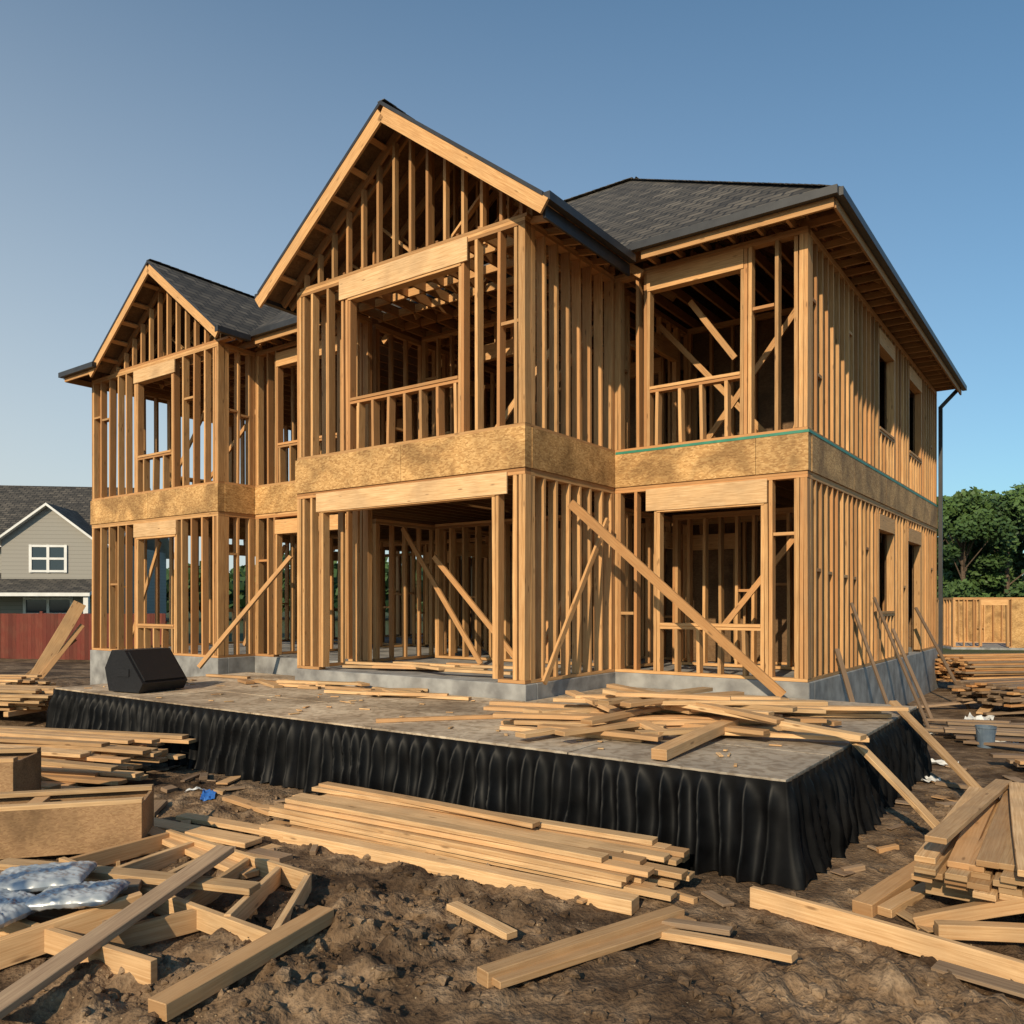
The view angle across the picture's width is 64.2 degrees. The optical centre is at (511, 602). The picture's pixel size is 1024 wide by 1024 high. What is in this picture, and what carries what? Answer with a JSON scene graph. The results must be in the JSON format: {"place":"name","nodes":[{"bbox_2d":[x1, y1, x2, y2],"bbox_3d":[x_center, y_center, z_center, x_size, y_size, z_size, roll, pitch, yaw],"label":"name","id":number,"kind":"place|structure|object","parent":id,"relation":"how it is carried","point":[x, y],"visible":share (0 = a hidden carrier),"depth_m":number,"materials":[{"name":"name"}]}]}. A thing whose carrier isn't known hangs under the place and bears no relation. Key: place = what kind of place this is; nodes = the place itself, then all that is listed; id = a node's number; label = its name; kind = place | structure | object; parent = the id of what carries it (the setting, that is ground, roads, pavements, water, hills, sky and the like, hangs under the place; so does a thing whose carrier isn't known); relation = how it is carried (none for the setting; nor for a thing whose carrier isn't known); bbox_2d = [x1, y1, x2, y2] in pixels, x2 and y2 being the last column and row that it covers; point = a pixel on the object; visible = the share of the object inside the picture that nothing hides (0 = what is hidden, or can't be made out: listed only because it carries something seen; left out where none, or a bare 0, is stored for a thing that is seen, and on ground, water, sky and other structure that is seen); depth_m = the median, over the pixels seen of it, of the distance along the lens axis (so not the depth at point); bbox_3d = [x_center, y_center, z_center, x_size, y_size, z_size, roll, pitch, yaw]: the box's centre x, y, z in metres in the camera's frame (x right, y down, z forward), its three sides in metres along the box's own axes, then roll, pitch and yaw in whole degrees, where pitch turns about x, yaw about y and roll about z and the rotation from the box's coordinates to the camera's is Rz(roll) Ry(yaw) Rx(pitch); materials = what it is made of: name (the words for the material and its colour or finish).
{"place":"outdoors","nodes":[
{"label":"outdoors","id":0,"kind":"place"},
{"bbox_2d":[0,507,165,613],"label":"walls","id":1,"kind":"structure","parent":0,"point":[47,526],"depth_m":37.30,"materials":[{"name":"beige"}]},
{"bbox_2d":[23,544,89,613],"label":"windows and trim","id":2,"kind":"structure","parent":1,"relation":"in","point":[47,558],"depth_m":37.19,"materials":[{"name":"white glass"}]},
{"bbox_2d":[0,485,168,595],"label":"roof","id":3,"kind":"structure","parent":1,"relation":"on","point":[20,506],"depth_m":39.80,"materials":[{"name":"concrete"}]},
{"bbox_2d":[0,610,1023,1023],"bbox_3d":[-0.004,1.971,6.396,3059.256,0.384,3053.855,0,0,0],"label":"ground","id":4,"kind":"structure","parent":0,"point":[614,976],"depth_m":4.78,"materials":[{"name":"brown soil"}]},
{"bbox_2d":[0,747,40,791],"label":"plywood crate","id":5,"kind":"object","parent":4,"relation":"on","point":[20,768],"visible":0.57,"depth_m":7.57,"materials":[{"name":"brown wood"}]},
{"bbox_2d":[0,674,55,685],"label":"lumber stack","id":6,"kind":"object","parent":4,"relation":"on","point":[13,679],"visible":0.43,"depth_m":16.20,"materials":[{"name":"brown wood"}]},
{"bbox_2d":[0,684,61,716],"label":"lumber stack","id":7,"kind":"object","parent":4,"relation":"on","point":[21,699],"visible":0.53,"depth_m":13.27,"materials":[{"name":"brown wood"}]},
{"bbox_2d":[25,639,76,674],"bbox_3d":[-11.336,1.350,20.049,0.064,0.991,1.226,0,0,39],"label":"leaning board","id":8,"kind":"object","parent":4,"relation":"on","point":[29,672],"visible":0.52,"depth_m":19.72,"materials":[{"name":"brown wood"}]},
{"bbox_2d":[29,600,85,678],"bbox_3d":[-11.147,0.900,20.048,0.162,1.940,1.317,0,0,34],"label":"leaning board","id":9,"kind":"object","parent":4,"relation":"on","point":[62,632],"visible":0.86,"depth_m":20.06,"materials":[{"name":"brown wood"}]},
{"bbox_2d":[39,624,84,678],"bbox_3d":[-11.057,1.175,20.048,0.083,1.321,1.134,0,0,31],"label":"leaning board","id":10,"kind":"object","parent":4,"relation":"on","point":[63,649],"visible":0.88,"depth_m":20.03,"materials":[{"name":"brown wood"}]},
{"bbox_2d":[0,891,142,969],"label":"wooden plank","id":11,"kind":"object","parent":4,"relation":"on","point":[22,945],"visible":0.55,"depth_m":4.86,"materials":[{"name":"brown wood"}]},
{"bbox_2d":[25,879,130,911],"bbox_3d":[-2.720,1.830,5.120,0.509,0.102,0.390,-2,-2,-6],"label":"plastic wrapped package","id":12,"kind":"object","parent":11,"relation":"on","point":[83,894],"visible":0.98,"depth_m":4.99},
{"bbox_2d":[0,784,153,859],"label":"plywood crate","id":13,"kind":"object","parent":4,"relation":"on","point":[49,822],"visible":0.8,"depth_m":6.68,"materials":[{"name":"brown wood"}]},
{"bbox_2d":[0,611,166,659],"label":"red fence","id":14,"kind":"object","parent":4,"relation":"on","point":[26,636],"visible":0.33,"depth_m":29.82,"materials":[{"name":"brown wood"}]},
{"bbox_2d":[41,766,147,789],"bbox_3d":[-5.896,1.941,9.126,3.587,0.159,1.194,0,0,14],"label":"lumber stack","id":15,"kind":"object","parent":4,"relation":"on","point":[62,778],"visible":0.52,"depth_m":8.95,"materials":[{"name":"brown wood"}]},
{"bbox_2d":[0,726,195,769],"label":"lumber stack","id":16,"kind":"object","parent":15,"relation":"on","point":[72,744],"visible":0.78,"depth_m":9.89,"materials":[{"name":"brown wood"}]},
{"bbox_2d":[72,760,93,762],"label":"wooden plank","id":17,"kind":"object","parent":16,"relation":"on","point":[84,761],"visible":0.13,"depth_m":9.43,"materials":[{"name":"brown wood"}]},
{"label":"wooden plank","id":18,"kind":"object","parent":17,"relation":"on","visible":0},
{"bbox_2d":[41,758,118,771],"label":"wooden plank","id":19,"kind":"object","parent":18,"relation":"on","point":[78,764],"visible":0.73,"depth_m":8.73,"materials":[{"name":"brown wood"}]},
{"bbox_2d":[23,737,157,750],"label":"wooden plank","id":20,"kind":"object","parent":16,"relation":"on","point":[151,748],"visible":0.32,"depth_m":9.84,"materials":[{"name":"brown wood"}]},
{"bbox_2d":[0,829,311,984],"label":"timber floor frame","id":21,"kind":"object","parent":4,"relation":"on","point":[189,914],"visible":0.52,"depth_m":5.27,"materials":[{"name":"brown wood"}]},
{"bbox_2d":[0,888,36,928],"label":"plastic wrapped package","id":22,"kind":"object","parent":21,"relation":"on","point":[14,908],"visible":0.9,"depth_m":4.89},
{"bbox_2d":[26,909,146,922],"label":"wooden plank","id":23,"kind":"object","parent":21,"relation":"on","point":[42,916],"visible":0.2,"depth_m":5.13,"materials":[{"name":"brown wood"}]},
{"bbox_2d":[32,878,142,894],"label":"wooden plank","id":24,"kind":"object","parent":21,"relation":"on","point":[135,885],"visible":0.25,"depth_m":5.41,"materials":[{"name":"brown wood"}]},
{"bbox_2d":[0,861,96,892],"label":"plastic wrapped package","id":25,"kind":"object","parent":24,"relation":"on","point":[34,878],"visible":0.88,"depth_m":5.30},
{"bbox_2d":[0,845,233,1019],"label":"wooden plank","id":26,"kind":"object","parent":21,"relation":"on","point":[22,990],"visible":1,"depth_m":4.66,"materials":[{"name":"brown wood"}]},
{"bbox_2d":[0,858,260,894],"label":"wooden plank","id":27,"kind":"object","parent":21,"relation":"on","point":[224,885],"visible":0.68,"depth_m":5.55,"materials":[{"name":"brown wood"}]},
{"bbox_2d":[185,786,205,792],"bbox_3d":[-3.450,2.027,8.900,0.200,0.066,0.140,0,0,-9],"label":"plastic scrap","id":28,"kind":"object","parent":4,"relation":"on","point":[190,789],"visible":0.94,"depth_m":8.86,"materials":[{"name":"white plastic"}]},
{"bbox_2d":[154,817,261,847],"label":"wooden plank","id":29,"kind":"object","parent":4,"relation":"on","point":[230,838],"visible":0.63,"depth_m":7.14,"materials":[{"name":"brown wood"}]},
{"bbox_2d":[200,788,215,800],"bbox_3d":[-3.250,2.055,8.750,0.154,0.090,0.220,0,0,-10],"label":"plastic scrap","id":30,"kind":"object","parent":4,"relation":"on","point":[209,794],"visible":0.98,"depth_m":8.72,"materials":[{"name":"blue plastic"}]},
{"bbox_2d":[176,812,282,838],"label":"wooden plank","id":31,"kind":"object","parent":4,"relation":"on","point":[241,826],"visible":0.79,"depth_m":7.55,"materials":[{"name":"brown wood"}]},
{"bbox_2d":[148,905,333,1021],"bbox_3d":[-1.430,1.948,4.497,0.142,0.139,1.242,0,0,27],"label":"wooden plank","id":32,"kind":"object","parent":4,"relation":"on","point":[179,997],"visible":0.97,"depth_m":4.34,"materials":[{"name":"brown wood"}]},
{"bbox_2d":[222,795,268,815],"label":"wooden plank","id":33,"kind":"object","parent":4,"relation":"on","point":[241,802],"visible":0.77,"depth_m":8.26,"materials":[{"name":"brown wood"}]},
{"bbox_2d":[256,804,273,808],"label":"wooden plank","id":34,"kind":"object","parent":4,"relation":"on","point":[265,806],"visible":0.21,"depth_m":8.07,"materials":[{"name":"brown wood"}]},
{"bbox_2d":[261,820,513,869],"bbox_3d":[-0.702,2.051,6.787,3.662,0.108,0.188,0,0,29],"label":"wooden plank","id":35,"kind":"object","parent":4,"relation":"on","point":[278,822],"visible":0.25,"depth_m":7.03,"materials":[{"name":"brown wood"}]},
{"bbox_2d":[259,824,638,915],"bbox_3d":[-0.701,2.061,6.473,3.593,0.111,0.145,0,0,31],"label":"wooden plank","id":36,"kind":"object","parent":4,"relation":"on","point":[625,903],"visible":0.85,"depth_m":6.21,"materials":[{"name":"brown wood"}]},
{"bbox_2d":[268,785,694,901],"bbox_3d":[-0.381,1.947,6.980,4.005,0.246,0.918,0,0,32],"label":"lumber stack","id":37,"kind":"object","parent":4,"relation":"on","point":[616,860],"visible":0.97,"depth_m":6.48,"materials":[{"name":"brown wood"}]},
{"bbox_2d":[319,781,539,827],"bbox_3d":[-0.847,1.820,7.455,2.581,0.046,0.132,0,0,36],"label":"wooden plank","id":38,"kind":"object","parent":37,"relation":"on","point":[483,814],"visible":1,"depth_m":7.28,"materials":[{"name":"brown wood"}]},
{"bbox_2d":[447,901,516,940],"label":"wooden plank","id":39,"kind":"object","parent":4,"relation":"on","point":[485,922],"visible":1,"depth_m":5.12,"materials":[{"name":"brown wood"}]},
{"bbox_2d":[45,672,931,889],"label":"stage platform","id":40,"kind":"structure","parent":4,"relation":"on","point":[793,814],"depth_m":7.77,"materials":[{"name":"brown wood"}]},
{"bbox_2d":[105,647,187,692],"bbox_3d":[-5.500,1.009,12.289,0.836,0.627,0.818,0,0,28],"label":"stage monitor speaker","id":41,"kind":"object","parent":40,"relation":"on","point":[140,670],"visible":1,"depth_m":12.03},
{"bbox_2d":[88,661,781,766],"bbox_3d":[-1.245,1.155,11.400,10.582,0.338,4.520,0,0,35],"label":"scrap lumber","id":42,"kind":"object","parent":40,"relation":"on","point":[418,692],"visible":0.9,"depth_m":12.58,"materials":[{"name":"brown wood"}]},
{"bbox_2d":[376,683,908,760],"bbox_3d":[1.449,1.123,8.524,5.916,0.406,3.566,0,0,0],"label":"lumber pile","id":43,"kind":"object","parent":40,"relation":"on","point":[618,712],"visible":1,"depth_m":8.24,"materials":[{"name":"brown wood"}]},
{"bbox_2d":[58,99,966,704],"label":"house under construction","id":44,"kind":"structure","parent":4,"relation":"on","point":[656,433],"depth_m":13.70,"materials":[{"name":"brown wood"}]},
{"bbox_2d":[133,236,766,537],"bbox_3d":[-2.595,-3.320,14.565,13.550,3.780,2.540,0,0,36],"label":"door and window headers","id":45,"kind":"structure","parent":44,"relation":"in","point":[454,252],"depth_m":12.28,"materials":[{"name":"brown wood"}]},
{"bbox_2d":[116,763,1023,997],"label":"scrap lumber","id":46,"kind":"object","parent":4,"relation":"on","point":[1007,986],"visible":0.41,"depth_m":6.31,"materials":[{"name":"brown wood"}]},
{"bbox_2d":[148,826,258,879],"bbox_3d":[-2.629,2.024,6.696,1.807,0.060,0.152,0,0,42],"label":"wooden plank","id":47,"kind":"object","parent":46,"relation":"on","point":[194,852],"visible":0.52,"depth_m":6.52,"materials":[{"name":"brown wood"}]},
{"bbox_2d":[913,893,1023,929],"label":"wooden plank","id":48,"kind":"object","parent":46,"relation":"on","point":[979,910],"visible":0.76,"depth_m":5.11,"materials":[{"name":"brown wood"}]},
{"bbox_2d":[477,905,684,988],"bbox_3d":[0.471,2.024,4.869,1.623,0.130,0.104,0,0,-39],"label":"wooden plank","id":49,"kind":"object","parent":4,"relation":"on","point":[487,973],"visible":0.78,"depth_m":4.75,"materials":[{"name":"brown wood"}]},
{"bbox_2d":[492,915,696,988],"bbox_3d":[0.533,2.041,4.827,1.610,0.099,0.128,0,0,-38],"label":"wooden plank","id":50,"kind":"object","parent":4,"relation":"on","point":[552,965],"visible":0.7,"depth_m":4.66,"materials":[{"name":"brown wood"}]},
{"bbox_2d":[661,918,732,935],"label":"wooden plank","id":51,"kind":"object","parent":50,"relation":"on","point":[725,930],"visible":0.93,"depth_m":5.09,"materials":[{"name":"brown wood"}]},
{"bbox_2d":[657,929,797,962],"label":"wooden plank","id":52,"kind":"object","parent":50,"relation":"on","point":[746,947],"visible":0.97,"depth_m":4.78,"materials":[{"name":"brown wood"}]},
{"bbox_2d":[166,551,1023,613],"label":"distant trees","id":53,"kind":"object","parent":4,"relation":"on","point":[242,587],"visible":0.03,"depth_m":94.58,"materials":[{"name":"green plant"}]},
{"bbox_2d":[834,649,854,701],"bbox_3d":[4.886,1.390,11.758,0.081,1.401,1.227,0,0,4],"label":"leaning board","id":54,"kind":"object","parent":4,"relation":"on","point":[844,676],"visible":0.52,"depth_m":12.01,"materials":[{"name":"brown wood"}]},
{"bbox_2d":[850,602,889,704],"bbox_3d":[5.524,1.040,12.395,0.046,2.098,1.424,0,0,-7],"label":"leaning board","id":55,"kind":"object","parent":4,"relation":"on","point":[876,673],"visible":0.65,"depth_m":12.54,"materials":[{"name":"brown wood"}]},
{"bbox_2d":[750,886,1023,983],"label":"wooden plank","id":56,"kind":"object","parent":4,"relation":"on","point":[911,941],"visible":0.9,"depth_m":4.99,"materials":[{"name":"brown wood"}]},
{"bbox_2d":[852,861,921,917],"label":"wooden plank","id":57,"kind":"object","parent":4,"relation":"on","point":[868,902],"visible":0.51,"depth_m":5.74,"materials":[{"name":"brown wood"}]},
{"bbox_2d":[849,741,939,828],"bbox_3d":[3.454,1.667,7.207,0.109,0.840,1.078,0,0,-31],"label":"wooden plank","id":58,"kind":"object","parent":4,"relation":"on","point":[905,793],"visible":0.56,"depth_m":7.24,"materials":[{"name":"brown wood"}]},
{"bbox_2d":[873,597,929,727],"bbox_3d":[6.533,0.990,13.712,0.052,2.197,1.410,0,0,-13],"label":"leaning board","id":59,"kind":"object","parent":4,"relation":"on","point":[902,664],"visible":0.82,"depth_m":13.67,"materials":[{"name":"brown wood"}]},
{"bbox_2d":[877,882,931,917],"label":"wooden plank","id":60,"kind":"object","parent":4,"relation":"on","point":[903,900],"visible":0.52,"depth_m":5.60,"materials":[{"name":"brown wood"}]},
{"bbox_2d":[891,629,933,721],"bbox_3d":[7.359,1.290,15.027,0.064,1.600,1.341,0,0,-4],"label":"leaning board","id":61,"kind":"object","parent":4,"relation":"on","point":[915,681],"visible":0.92,"depth_m":14.97,"materials":[{"name":"brown wood"}]},
{"bbox_2d":[921,776,940,782],"bbox_3d":[4.900,2.060,9.600,0.210,0.065,0.300,0,0,9],"label":"paper scrap","id":62,"kind":"object","parent":4,"relation":"on","point":[932,778],"visible":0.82,"depth_m":9.52,"materials":[{"name":"white paper"}]},
{"bbox_2d":[923,724,945,727],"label":"wooden plank","id":63,"kind":"object","parent":4,"relation":"on","point":[932,726],"visible":0.08,"depth_m":13.27,"materials":[{"name":"brown wood"}]},
{"bbox_2d":[889,701,981,787],"bbox_3d":[4.702,1.638,8.925,0.105,0.947,1.692,0,0,-10],"label":"wooden plank","id":64,"kind":"object","parent":4,"relation":"on","point":[960,771],"visible":0.66,"depth_m":8.97,"materials":[{"name":"brown wood"}]},
{"bbox_2d":[914,607,970,708],"bbox_3d":[8.862,1.090,16.852,0.060,2.000,1.608,0,0,-10],"label":"leaning board","id":65,"kind":"object","parent":4,"relation":"on","point":[937,647],"visible":0.84,"depth_m":16.95,"materials":[{"name":"brown wood"}]},
{"bbox_2d":[931,758,958,764],"bbox_3d":[5.600,2.065,10.600,0.350,0.059,0.245,0,0,33],"label":"paper scrap","id":66,"kind":"object","parent":4,"relation":"on","point":[940,762],"visible":0.46,"depth_m":10.59,"materials":[{"name":"white paper"}]},
{"bbox_2d":[914,700,981,707],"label":"wooden plank","id":67,"kind":"object","parent":4,"relation":"on","point":[949,703],"visible":0.44,"depth_m":15.93,"materials":[{"name":"brown wood"}]},
{"bbox_2d":[937,534,968,580],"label":"deciduous tree","id":68,"kind":"object","parent":4,"relation":"on","point":[946,565],"visible":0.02,"depth_m":50.74,"materials":[{"name":"green plant"}]},
{"bbox_2d":[911,786,1023,901],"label":"lumber stack","id":69,"kind":"object","parent":4,"relation":"on","point":[973,860],"visible":0.67,"depth_m":5.39,"materials":[{"name":"brown wood"}]},
{"bbox_2d":[925,779,1011,844],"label":"wooden plank","id":70,"kind":"object","parent":69,"relation":"on","point":[948,829],"visible":0.97,"depth_m":5.95,"materials":[{"name":"brown wood"}]},
{"bbox_2d":[1009,782,1023,876],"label":"wooden plank","id":71,"kind":"object","parent":69,"relation":"on","point":[1016,793],"visible":1,"depth_m":5.88,"materials":[{"name":"brown wood"}]},
{"bbox_2d":[927,718,1010,722],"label":"wooden plank","id":72,"kind":"object","parent":4,"relation":"on","point":[967,720],"visible":0.54,"depth_m":13.59,"materials":[{"name":"brown wood"}]},
{"bbox_2d":[924,721,1023,741],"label":"lumber stack","id":73,"kind":"object","parent":4,"relation":"on","point":[967,731],"visible":0.73,"depth_m":12.39,"materials":[{"name":"brown wood"}]},
{"bbox_2d":[937,493,1017,597],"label":"deciduous tree","id":74,"kind":"object","parent":4,"relation":"on","point":[969,520],"visible":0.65,"depth_m":44.20,"materials":[{"name":"green plant"}]},
{"bbox_2d":[934,920,1023,942],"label":"wooden plank","id":75,"kind":"object","parent":4,"relation":"on","point":[1011,932],"visible":0.92,"depth_m":4.92,"materials":[{"name":"brown wood"}]},
{"bbox_2d":[964,713,993,719],"bbox_3d":[8.300,2.037,14.500,0.420,0.102,0.600,0,0,41],"label":"paper scrap","id":76,"kind":"object","parent":4,"relation":"on","point":[981,717],"visible":0.65,"depth_m":14.50,"materials":[{"name":"white paper"}]},
{"bbox_2d":[935,653,1023,682],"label":"lumber stack","id":77,"kind":"object","parent":4,"relation":"on","point":[983,666],"visible":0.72,"depth_m":19.06,"materials":[{"name":"brown wood"}]},
{"bbox_2d":[937,597,1023,649],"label":"framed shed","id":78,"kind":"structure","parent":4,"relation":"on","point":[983,623],"depth_m":37.92,"materials":[{"name":"brown wood"}]},
{"bbox_2d":[937,486,1023,583],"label":"deciduous tree","id":79,"kind":"object","parent":4,"relation":"on","point":[1017,563],"visible":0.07,"depth_m":51.17,"materials":[{"name":"green plant"}]},
{"bbox_2d":[948,677,1023,708],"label":"lumber stack","id":80,"kind":"object","parent":4,"relation":"on","point":[1005,692],"visible":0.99,"depth_m":15.53,"materials":[{"name":"brown wood"}]},
{"bbox_2d":[976,704,995,713],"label":"wooden plank","id":81,"kind":"object","parent":4,"relation":"on","point":[985,708],"visible":0.68,"depth_m":15.45,"materials":[{"name":"brown wood"}]},
{"bbox_2d":[963,740,1023,747],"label":"wooden plank","id":82,"kind":"object","parent":4,"relation":"on","point":[1008,744],"visible":0.98,"depth_m":11.57,"materials":[{"name":"brown wood"}]},
{"bbox_2d":[975,725,996,747],"bbox_3d":[6.850,1.931,11.800,0.287,0.306,0.277,0,0,0],"label":"bucket","id":83,"kind":"object","parent":82,"relation":"on","point":[985,733],"visible":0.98,"depth_m":11.71,"materials":[{"name":"grey plastic"}]},
{"bbox_2d":[965,486,1023,596],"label":"deciduous tree","id":84,"kind":"object","parent":4,"relation":"on","point":[1010,504],"visible":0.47,"depth_m":44.63,"materials":[{"name":"green plant"}]},
{"bbox_2d":[983,710,1023,714],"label":"wooden plank","id":85,"kind":"object","parent":4,"relation":"on","point":[1003,712],"visible":1,"depth_m":14.99,"materials":[{"name":"brown wood"}]},
{"bbox_2d":[989,753,1023,766],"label":"lumber stack","id":86,"kind":"object","parent":4,"relation":"on","point":[1016,760],"visible":1,"depth_m":10.32,"materials":[{"name":"brown wood"}]},
{"bbox_2d":[991,483,1023,596],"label":"deciduous tree","id":87,"kind":"object","parent":4,"relation":"on","point":[1020,537],"visible":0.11,"depth_m":48.46,"materials":[{"name":"green plant"}]},
{"bbox_2d":[0,0,1023,575],"label":"sky","id":88,"kind":"structure","parent":0,"point":[197,137],"materials":[{"name":"blue"}]}
]}

